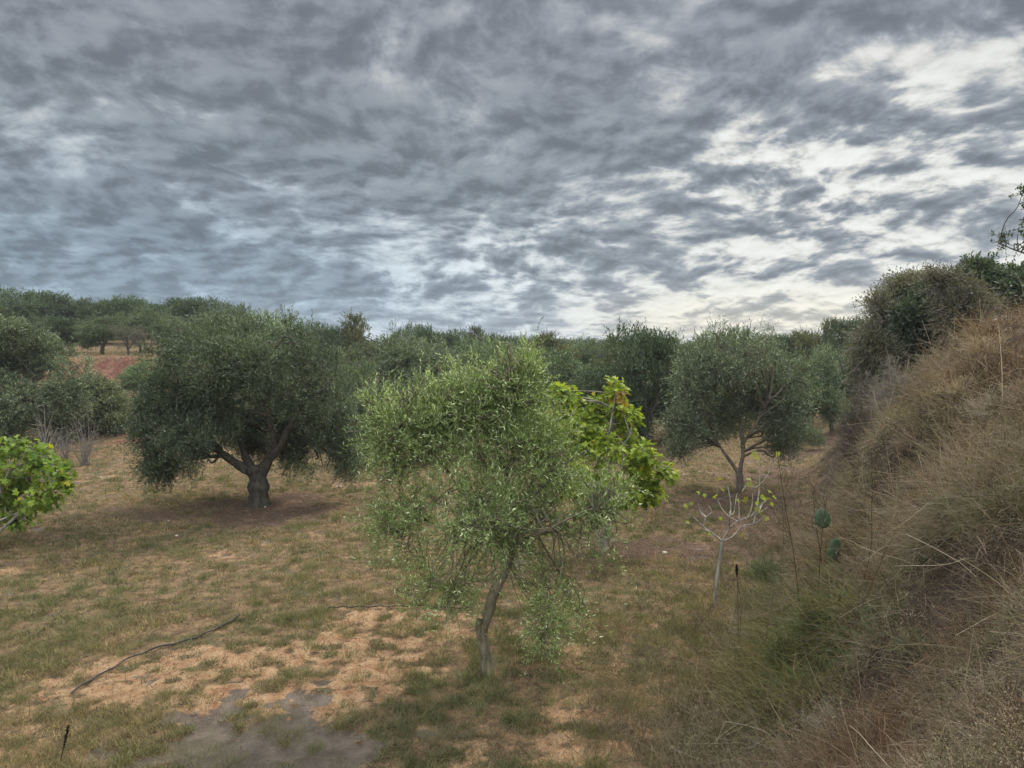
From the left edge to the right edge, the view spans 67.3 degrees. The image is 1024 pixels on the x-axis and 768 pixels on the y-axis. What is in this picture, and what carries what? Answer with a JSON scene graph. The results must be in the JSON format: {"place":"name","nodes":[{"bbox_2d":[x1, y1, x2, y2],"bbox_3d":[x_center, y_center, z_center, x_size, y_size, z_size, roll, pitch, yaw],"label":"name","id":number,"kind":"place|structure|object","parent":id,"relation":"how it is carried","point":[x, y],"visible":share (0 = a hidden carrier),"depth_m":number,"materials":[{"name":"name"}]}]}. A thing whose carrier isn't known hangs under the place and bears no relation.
{"place":"outdoors","nodes":[
{"label":"outdoors","id":0,"kind":"place"},
{"bbox_2d":[0,322,1023,767],"bbox_3d":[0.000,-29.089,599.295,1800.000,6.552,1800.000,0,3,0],"label":"ground","id":1,"kind":"structure","parent":0,"point":[342,746],"depth_m":10.49,"materials":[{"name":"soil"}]},
{"bbox_2d":[0,300,52,331],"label":"olive tree","id":2,"kind":"object","parent":1,"relation":"on","point":[4,306],"visible":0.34,"depth_m":63.24,"materials":[{"name":"green plant"}]},
{"bbox_2d":[0,284,76,336],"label":"olive tree","id":3,"kind":"object","parent":1,"relation":"on","point":[35,303],"visible":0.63,"depth_m":64.85,"materials":[{"name":"green plant"}]},
{"bbox_2d":[0,435,79,532],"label":"fig bush","id":4,"kind":"object","parent":1,"relation":"on","point":[16,482],"visible":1,"depth_m":15.14,"materials":[{"name":"green plant"}]},
{"bbox_2d":[21,398,68,471],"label":"dead shrub","id":5,"kind":"object","parent":1,"relation":"on","point":[44,440],"visible":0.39,"depth_m":24.17,"materials":[{"name":"plant"}]},
{"bbox_2d":[0,311,101,445],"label":"olive tree","id":6,"kind":"object","parent":1,"relation":"on","point":[29,349],"visible":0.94,"depth_m":27.30,"materials":[{"name":"green plant"}]},
{"bbox_2d":[20,313,99,351],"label":"olive tree","id":7,"kind":"object","parent":1,"relation":"on","point":[60,323],"visible":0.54,"depth_m":51.39,"materials":[{"name":"green plant"}]},
{"bbox_2d":[60,724,69,759],"bbox_3d":[-4.287,3.443,7.384,0.101,0.368,0.050,1,3,21],"label":"seed spike","id":8,"kind":"object","parent":1,"relation":"on","point":[65,736],"visible":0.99,"depth_m":7.38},
{"bbox_2d":[38,297,93,334],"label":"olive tree","id":9,"kind":"object","parent":1,"relation":"on","point":[67,309],"visible":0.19,"depth_m":66.53,"materials":[{"name":"green plant"}]},
{"bbox_2d":[53,424,79,458],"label":"dead shrub","id":10,"kind":"object","parent":1,"relation":"on","point":[62,448],"visible":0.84,"depth_m":26.11,"materials":[{"name":"plant"}]},
{"bbox_2d":[64,400,107,465],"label":"dead shrub","id":11,"kind":"object","parent":1,"relation":"on","point":[84,460],"visible":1,"depth_m":25.16,"materials":[{"name":"plant"}]},
{"bbox_2d":[41,369,134,439],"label":"olive tree","id":12,"kind":"object","parent":1,"relation":"on","point":[109,395],"visible":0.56,"depth_m":29.60,"materials":[{"name":"green plant"}]},
{"bbox_2d":[65,309,133,354],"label":"olive tree","id":13,"kind":"object","parent":1,"relation":"on","point":[93,332],"visible":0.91,"depth_m":49.47,"materials":[{"name":"green plant"}]},
{"bbox_2d":[68,293,138,343],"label":"olive tree","id":14,"kind":"object","parent":1,"relation":"on","point":[82,310],"visible":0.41,"depth_m":64.81,"materials":[{"name":"green plant"}]},
{"bbox_2d":[91,293,151,343],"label":"olive tree","id":15,"kind":"object","parent":1,"relation":"on","point":[130,301],"visible":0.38,"depth_m":65.20,"materials":[{"name":"green plant"}]},
{"bbox_2d":[109,322,152,354],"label":"olive tree","id":16,"kind":"object","parent":1,"relation":"on","point":[122,333],"visible":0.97,"depth_m":48.71,"materials":[{"name":"green plant"}]},
{"bbox_2d":[111,356,169,398],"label":"olive tree","id":17,"kind":"object","parent":1,"relation":"on","point":[127,378],"visible":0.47,"depth_m":35.33,"materials":[{"name":"green plant"}]},
{"bbox_2d":[128,323,158,350],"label":"olive tree","id":18,"kind":"object","parent":1,"relation":"on","point":[139,345],"visible":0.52,"depth_m":53.58,"materials":[{"name":"green plant"}]},
{"bbox_2d":[114,301,189,339],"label":"olive tree","id":19,"kind":"object","parent":1,"relation":"on","point":[157,308],"visible":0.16,"depth_m":64.78,"materials":[{"name":"green plant"}]},
{"bbox_2d":[71,614,239,693],"bbox_3d":[-4.556,3.440,10.012,0.261,0.057,2.704,1,3,24],"label":"irrigation hose","id":20,"kind":"object","parent":1,"relation":"on","point":[77,687],"visible":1,"depth_m":9.91,"materials":[{"name":"black rubber"}]},
{"bbox_2d":[127,304,190,350],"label":"olive tree","id":21,"kind":"object","parent":1,"relation":"on","point":[151,313],"visible":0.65,"depth_m":54.93,"materials":[{"name":"green plant"}]},
{"bbox_2d":[156,310,228,362],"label":"olive tree","id":22,"kind":"object","parent":1,"relation":"on","point":[179,321],"visible":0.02,"depth_m":49.71,"materials":[{"name":"green plant"}]},
{"bbox_2d":[158,292,234,323],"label":"olive tree","id":23,"kind":"object","parent":1,"relation":"on","point":[184,305],"visible":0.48,"depth_m":66.99,"materials":[{"name":"green plant"}]},
{"bbox_2d":[200,304,255,405],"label":"olive tree","id":24,"kind":"object","parent":1,"relation":"on","point":[227,322],"depth_m":39.17,"materials":[{"name":"green plant"}]},
{"bbox_2d":[205,297,251,320],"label":"olive tree","id":25,"kind":"object","parent":1,"relation":"on","point":[237,308],"visible":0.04,"depth_m":65.80,"materials":[{"name":"green plant"}]},
{"bbox_2d":[114,297,374,507],"bbox_3d":[-6.589,0.507,18.913,6.473,5.278,5.419,0,3,0],"label":"olive tree","id":26,"kind":"object","parent":1,"relation":"on","point":[175,428],"visible":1,"depth_m":18.54,"materials":[{"name":"green plant"}]},
{"bbox_2d":[217,304,322,430],"bbox_3d":[-10.740,-0.466,34.166,5.106,6.351,5.897,-1,3,-14],"label":"olive tree","id":27,"kind":"object","parent":1,"relation":"on","point":[273,322],"visible":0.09,"depth_m":33.67,"materials":[{"name":"green plant"}]},
{"bbox_2d":[304,319,347,382],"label":"olive tree","id":28,"kind":"object","parent":1,"relation":"on","point":[327,334],"visible":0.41,"depth_m":59.45,"materials":[{"name":"green plant"}]},
{"bbox_2d":[320,350,381,443],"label":"olive tree","id":29,"kind":"object","parent":1,"relation":"on","point":[366,375],"visible":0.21,"depth_m":29.68,"materials":[{"name":"green plant"}]},
{"bbox_2d":[333,307,380,385],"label":"olive tree","id":30,"kind":"object","parent":1,"relation":"on","point":[352,332],"visible":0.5,"depth_m":60.70,"materials":[{"name":"green plant"}]},
{"bbox_2d":[340,378,409,465],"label":"olive tree","id":31,"kind":"object","parent":1,"relation":"on","point":[361,408],"visible":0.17,"depth_m":26.14,"materials":[{"name":"green plant"}]},
{"bbox_2d":[329,330,438,423],"bbox_3d":[-5.768,0.016,36.254,6.244,5.175,5.407,2,4,40],"label":"olive tree","id":32,"kind":"object","parent":1,"relation":"on","point":[400,354],"visible":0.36,"depth_m":35.22,"materials":[{"name":"green plant"}]},
{"bbox_2d":[371,320,418,374],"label":"olive tree","id":33,"kind":"object","parent":1,"relation":"on","point":[407,331],"visible":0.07,"depth_m":59.73,"materials":[{"name":"green plant"}]},
{"bbox_2d":[329,605,471,608],"bbox_3d":[-1.686,3.357,11.592,2.224,0.070,0.089,0,3,1],"label":"irrigation hose","id":34,"kind":"object","parent":1,"relation":"on","point":[388,606],"visible":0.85,"depth_m":11.62,"materials":[{"name":"black rubber"}]},
{"bbox_2d":[366,374,445,455],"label":"olive tree","id":35,"kind":"object","parent":1,"relation":"on","point":[406,385],"visible":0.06,"depth_m":26.62,"materials":[{"name":"green plant"}]},
{"bbox_2d":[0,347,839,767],"bbox_3d":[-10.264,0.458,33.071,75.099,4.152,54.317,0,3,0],"label":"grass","id":36,"kind":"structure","parent":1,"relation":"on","point":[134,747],"depth_m":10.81,"materials":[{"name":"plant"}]},
{"bbox_2d":[381,334,466,382],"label":"olive tree","id":37,"kind":"object","parent":1,"relation":"on","point":[435,358],"visible":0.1,"depth_m":38.77,"materials":[{"name":"green plant"}]},
{"bbox_2d":[411,318,445,359],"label":"olive tree","id":38,"kind":"object","parent":1,"relation":"on","point":[426,332],"visible":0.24,"depth_m":65.64,"materials":[{"name":"green plant"}]},
{"bbox_2d":[402,363,486,447],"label":"olive tree","id":39,"kind":"object","parent":1,"relation":"on","point":[414,377],"visible":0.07,"depth_m":30.05,"materials":[{"name":"green plant"}]},
{"bbox_2d":[433,327,475,359],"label":"olive tree","id":40,"kind":"object","parent":1,"relation":"on","point":[452,339],"visible":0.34,"depth_m":71.48,"materials":[{"name":"green plant"}]},
{"bbox_2d":[456,322,486,363],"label":"olive tree","id":41,"kind":"object","parent":1,"relation":"on","point":[476,331],"visible":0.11,"depth_m":72.83,"materials":[{"name":"green plant"}]},
{"bbox_2d":[431,331,515,383],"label":"olive tree","id":42,"kind":"object","parent":1,"relation":"on","point":[484,354],"visible":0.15,"depth_m":41.16,"materials":[{"name":"green plant"}]},
{"bbox_2d":[426,375,526,455],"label":"olive tree","id":43,"kind":"object","parent":1,"relation":"on","point":[476,425],"visible":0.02,"depth_m":27.99,"materials":[{"name":"green plant"}]},
{"bbox_2d":[337,316,653,683],"bbox_3d":[-0.206,1.503,9.109,3.798,4.625,2.484,0,3,0],"label":"olive tree","id":44,"kind":"object","parent":1,"relation":"on","point":[430,421],"visible":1,"depth_m":9.13,"materials":[{"name":"green plant"}]},
{"bbox_2d":[481,331,528,358],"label":"olive tree","id":45,"kind":"object","parent":1,"relation":"on","point":[492,336],"visible":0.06,"depth_m":73.50,"materials":[{"name":"green plant"}]},
{"bbox_2d":[472,333,548,375],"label":"olive tree","id":46,"kind":"object","parent":1,"relation":"on","point":[483,340],"visible":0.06,"depth_m":47.28,"materials":[{"name":"green plant"}]},
{"bbox_2d":[521,334,574,351],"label":"olive tree","id":47,"kind":"object","parent":1,"relation":"on","point":[565,339],"visible":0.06,"depth_m":114.86,"materials":[{"name":"green plant"}]},
{"bbox_2d":[528,328,581,387],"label":"olive tree","id":48,"kind":"object","parent":1,"relation":"on","point":[543,336],"visible":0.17,"depth_m":52.36,"materials":[{"name":"green plant"}]},
{"bbox_2d":[527,340,595,435],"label":"olive tree","id":49,"kind":"object","parent":1,"relation":"on","point":[564,365],"visible":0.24,"depth_m":32.69,"materials":[{"name":"green plant"}]},
{"bbox_2d":[554,337,606,368],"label":"olive tree","id":50,"kind":"object","parent":1,"relation":"on","point":[562,341],"visible":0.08,"depth_m":113.18,"materials":[{"name":"green plant"}]},
{"bbox_2d":[563,333,608,374],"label":"olive tree","id":51,"kind":"object","parent":1,"relation":"on","point":[586,350],"visible":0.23,"depth_m":54.85,"materials":[{"name":"green plant"}]},
{"bbox_2d":[521,375,680,551],"bbox_3d":[1.640,1.578,14.946,3.096,3.489,1.823,1,3,21],"label":"fig tree","id":52,"kind":"object","parent":1,"relation":"on","point":[642,462],"visible":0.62,"depth_m":14.85,"materials":[{"name":"green plant"}]},
{"bbox_2d":[548,357,653,443],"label":"olive tree","id":53,"kind":"object","parent":1,"relation":"on","point":[588,376],"visible":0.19,"depth_m":29.30,"materials":[{"name":"green plant"}]},
{"bbox_2d":[591,332,623,374],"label":"olive tree","id":54,"kind":"object","parent":1,"relation":"on","point":[600,361],"visible":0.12,"depth_m":53.41,"materials":[{"name":"green plant"}]},
{"bbox_2d":[605,383,662,444],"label":"olive tree","id":55,"kind":"object","parent":1,"relation":"on","point":[651,429],"visible":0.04,"depth_m":31.43,"materials":[{"name":"green plant"}]},
{"bbox_2d":[578,317,698,449],"bbox_3d":[5.136,0.103,29.127,3.952,5.686,4.625,2,4,37],"label":"olive tree","id":56,"kind":"object","parent":1,"relation":"on","point":[654,354],"visible":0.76,"depth_m":28.46,"materials":[{"name":"green plant"}]},
{"bbox_2d":[649,325,717,379],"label":"olive tree","id":57,"kind":"object","parent":1,"relation":"on","point":[688,342],"visible":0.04,"depth_m":41.85,"materials":[{"name":"green plant"}]},
{"bbox_2d":[642,381,728,439],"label":"olive tree","id":58,"kind":"object","parent":1,"relation":"on","point":[688,414],"visible":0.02,"depth_m":32.84,"materials":[{"name":"green plant"}]},
{"bbox_2d":[693,319,751,374],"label":"olive tree","id":59,"kind":"object","parent":1,"relation":"on","point":[734,334],"visible":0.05,"depth_m":43.75,"materials":[{"name":"green plant"}]},
{"bbox_2d":[683,451,780,604],"bbox_3d":[3.345,2.232,11.865,1.539,2.422,0.554,0,3,0],"label":"fig sapling","id":60,"kind":"object","parent":1,"relation":"on","point":[754,514],"visible":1,"depth_m":11.82,"materials":[{"name":"grey plant"}]},
{"bbox_2d":[735,564,738,640],"bbox_3d":[2.851,2.870,9.760,0.075,1.209,0.058,-2,3,-30],"label":"seed spike","id":61,"kind":"object","parent":1,"relation":"on","point":[736,569],"visible":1,"depth_m":9.74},
{"bbox_2d":[649,311,825,491],"bbox_3d":[6.237,0.526,21.080,4.404,5.061,4.209,1,3,21],"label":"olive tree","id":62,"kind":"object","parent":1,"relation":"on","point":[760,391],"visible":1,"depth_m":20.67,"materials":[{"name":"green plant"}]},
{"bbox_2d":[740,724,776,757],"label":"dry clump","id":63,"kind":"object","parent":1,"relation":"on","point":[751,741],"visible":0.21,"depth_m":7.07,"materials":[{"name":"brown plant"}]},
{"bbox_2d":[732,318,795,377],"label":"olive tree","id":64,"kind":"object","parent":1,"relation":"on","point":[780,355],"visible":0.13,"depth_m":43.63,"materials":[{"name":"green plant"}]},
{"bbox_2d":[755,551,779,671],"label":"weed stalk","id":65,"kind":"object","parent":1,"relation":"on","point":[772,599],"visible":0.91,"depth_m":8.17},
{"bbox_2d":[755,620,807,676],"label":"feathery bush","id":66,"kind":"object","parent":1,"relation":"on","point":[784,642],"visible":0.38,"depth_m":7.93,"materials":[{"name":"green plant"}]},
{"bbox_2d":[541,271,1023,767],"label":"dry brush","id":67,"kind":"object","parent":1,"relation":"on","point":[992,481],"visible":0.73,"depth_m":7.11,"materials":[{"name":"plant"}]},
{"bbox_2d":[769,446,801,596],"bbox_3d":[3.119,1.760,8.818,0.448,2.216,0.242,-1,3,-10],"label":"weed stalk","id":68,"kind":"object","parent":1,"relation":"on","point":[787,519],"visible":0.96,"depth_m":8.79,"materials":[{"name":"plant"}]},
{"bbox_2d":[668,476,906,763],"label":"green weeds","id":69,"kind":"object","parent":1,"relation":"on","point":[762,675],"visible":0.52,"depth_m":7.80,"materials":[{"name":"green plant"}]},
{"bbox_2d":[777,501,800,605],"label":"weed stalk","id":70,"kind":"object","parent":1,"relation":"on","point":[783,540],"visible":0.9,"depth_m":9.32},
{"bbox_2d":[759,383,828,449],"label":"olive tree","id":71,"kind":"object","parent":1,"relation":"on","point":[815,438],"visible":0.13,"depth_m":29.65,"materials":[{"name":"green plant"}]},
{"bbox_2d":[772,325,821,371],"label":"olive tree","id":72,"kind":"object","parent":1,"relation":"on","point":[786,338],"visible":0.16,"depth_m":61.39,"materials":[{"name":"green plant"}]},
{"bbox_2d":[776,350,835,425],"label":"olive tree","id":73,"kind":"object","parent":1,"relation":"on","point":[827,388],"visible":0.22,"depth_m":33.26,"materials":[{"name":"green plant"}]},
{"bbox_2d":[788,583,841,649],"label":"feathery bush","id":74,"kind":"object","parent":1,"relation":"on","point":[807,614],"visible":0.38,"depth_m":7.90,"materials":[{"name":"green plant"}]},
{"bbox_2d":[805,465,825,567],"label":"weed stalk","id":75,"kind":"object","parent":1,"relation":"on","point":[814,509],"visible":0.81,"depth_m":9.10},
{"bbox_2d":[790,313,842,361],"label":"olive tree","id":76,"kind":"object","parent":1,"relation":"on","point":[807,341],"visible":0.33,"depth_m":58.91,"materials":[{"name":"green plant"}]},
{"bbox_2d":[809,480,829,596],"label":"weed stalk","id":77,"kind":"object","parent":1,"relation":"on","point":[822,532],"visible":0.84,"depth_m":8.41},
{"bbox_2d":[785,693,860,740],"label":"dry clump","id":78,"kind":"object","parent":1,"relation":"on","point":[832,710],"visible":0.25,"depth_m":6.21,"materials":[{"name":"brown plant"}]},
{"bbox_2d":[815,508,848,579],"bbox_3d":[3.726,2.038,8.908,0.469,1.240,0.156,0,3,0],"label":"prickly pear","id":79,"kind":"object","parent":1,"relation":"on","point":[832,546],"visible":0.34,"depth_m":8.88,"materials":[{"name":"plant"}]},
{"bbox_2d":[809,340,856,432],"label":"olive tree","id":80,"kind":"object","parent":1,"relation":"on","point":[828,365],"visible":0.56,"depth_m":33.69,"materials":[{"name":"green plant"}]},
{"bbox_2d":[822,309,871,390],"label":"olive tree","id":81,"kind":"object","parent":1,"relation":"on","point":[841,326],"visible":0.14,"depth_m":49.94,"materials":[{"name":"green plant"}]},
{"bbox_2d":[811,360,885,473],"bbox_3d":[7.096,0.842,15.584,1.601,2.785,1.627,-2,4,-39],"label":"dead shrub","id":82,"kind":"object","parent":1,"relation":"on","point":[852,429],"visible":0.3,"depth_m":15.55,"materials":[{"name":"plant"}]},
{"bbox_2d":[831,358,865,418],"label":"olive tree","id":83,"kind":"object","parent":1,"relation":"on","point":[847,390],"visible":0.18,"depth_m":39.56,"materials":[{"name":"green plant"}]},
{"bbox_2d":[836,334,868,390],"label":"olive tree","id":84,"kind":"object","parent":1,"relation":"on","point":[846,344],"visible":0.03,"depth_m":39.89,"materials":[{"name":"green plant"}]},
{"bbox_2d":[836,488,876,515],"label":"dry clump","id":85,"kind":"object","parent":1,"relation":"on","point":[854,501],"visible":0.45,"depth_m":9.86,"materials":[{"name":"brown plant"}]},
{"bbox_2d":[826,542,894,682],"bbox_3d":[3.151,1.992,6.953,0.572,1.485,0.212,1,3,11],"label":"weed stalk","id":86,"kind":"object","parent":1,"relation":"on","point":[886,552],"visible":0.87,"depth_m":6.93,"materials":[{"name":"plant"}]},
{"bbox_2d":[858,442,885,599],"bbox_3d":[3.578,1.470,7.722,0.338,1.814,0.217,0,3,0],"label":"weed stalk","id":87,"kind":"object","parent":1,"relation":"on","point":[871,510],"visible":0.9,"depth_m":7.68,"materials":[{"name":"plant"}]},
{"bbox_2d":[857,556,894,582],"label":"dry clump","id":88,"kind":"object","parent":1,"relation":"on","point":[871,568],"visible":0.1,"depth_m":7.95,"materials":[{"name":"brown plant"}]},
{"bbox_2d":[853,349,913,423],"bbox_3d":[6.578,0.099,13.310,1.333,1.531,1.448,0,3,0],"label":"dead shrub","id":89,"kind":"object","parent":1,"relation":"on","point":[886,390],"visible":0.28,"depth_m":13.19,"materials":[{"name":"plant"}]},
{"bbox_2d":[836,264,940,422],"bbox_3d":[8.691,-0.258,17.487,3.003,5.006,2.628,0,3,0],"label":"shrub","id":90,"kind":"object","parent":1,"relation":"on","point":[869,342],"visible":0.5,"depth_m":17.00,"materials":[{"name":"green plant"}]},
{"bbox_2d":[881,623,930,659],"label":"dry clump","id":91,"kind":"object","parent":1,"relation":"on","point":[908,639],"visible":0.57,"depth_m":5.94,"materials":[{"name":"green plant"}]},
{"bbox_2d":[884,417,928,457],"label":"dry clump","id":92,"kind":"object","parent":1,"relation":"on","point":[911,434],"visible":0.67,"depth_m":9.70,"materials":[{"name":"brown plant"}]},
{"bbox_2d":[893,471,924,496],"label":"dry clump","id":93,"kind":"object","parent":1,"relation":"on","point":[899,482],"visible":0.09,"depth_m":9.21,"materials":[{"name":"brown plant"}]},
{"bbox_2d":[882,270,962,383],"bbox_3d":[8.341,-0.418,15.499,1.926,3.788,1.481,-2,4,-39],"label":"shrub","id":94,"kind":"object","parent":1,"relation":"on","point":[909,316],"visible":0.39,"depth_m":15.22,"materials":[{"name":"green plant"}]},
{"bbox_2d":[894,696,953,737],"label":"dry clump","id":95,"kind":"object","parent":1,"relation":"on","point":[924,714],"visible":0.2,"depth_m":4.48,"materials":[{"name":"brown plant"}]},
{"bbox_2d":[921,485,972,521],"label":"dry clump","id":96,"kind":"object","parent":1,"relation":"on","point":[934,505],"visible":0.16,"depth_m":6.71,"materials":[{"name":"brown plant"}]},
{"bbox_2d":[929,368,980,399],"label":"dry clump","id":97,"kind":"object","parent":1,"relation":"on","point":[959,387],"visible":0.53,"depth_m":9.84,"materials":[{"name":"brown plant"}]},
{"bbox_2d":[908,257,1019,355],"bbox_3d":[8.660,-0.868,14.396,2.186,3.023,1.648,0,3,0],"label":"shrub","id":98,"kind":"object","parent":1,"relation":"on","point":[949,286],"visible":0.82,"depth_m":14.13,"materials":[{"name":"green plant"}]},
{"bbox_2d":[948,584,1007,622],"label":"dry clump","id":99,"kind":"object","parent":1,"relation":"on","point":[974,606],"visible":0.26,"depth_m":5.25,"materials":[{"name":"brown plant"}]},
{"bbox_2d":[951,250,1009,321],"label":"tree","id":100,"kind":"object","parent":1,"relation":"on","point":[988,267],"visible":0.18,"depth_m":17.62,"materials":[{"name":"green plant"}]},
{"bbox_2d":[953,327,1016,358],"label":"dry clump","id":101,"kind":"object","parent":1,"relation":"on","point":[984,341],"visible":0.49,"depth_m":10.22,"materials":[{"name":"brown plant"}]},
{"bbox_2d":[953,376,1020,419],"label":"dry clump","id":102,"kind":"object","parent":1,"relation":"on","point":[983,406],"visible":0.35,"depth_m":8.90,"materials":[{"name":"brown plant"}]},
{"bbox_2d":[987,260,1023,320],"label":"tree","id":103,"kind":"object","parent":1,"relation":"on","point":[1008,281],"visible":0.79,"depth_m":16.98,"materials":[{"name":"green plant"}]},
{"bbox_2d":[988,178,1023,266],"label":"tree","id":104,"kind":"object","parent":1,"relation":"on","point":[1003,234],"visible":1,"depth_m":13.44,"materials":[{"name":"green plant"}]},
{"bbox_2d":[1006,301,1023,388],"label":"weed stalk","id":105,"kind":"object","parent":1,"relation":"on","point":[1014,338],"visible":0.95,"depth_m":8.96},
{"bbox_2d":[0,0,1023,343],"label":"sky","id":106,"kind":"structure","parent":0,"point":[582,166],"materials":[{"name":"grey"}]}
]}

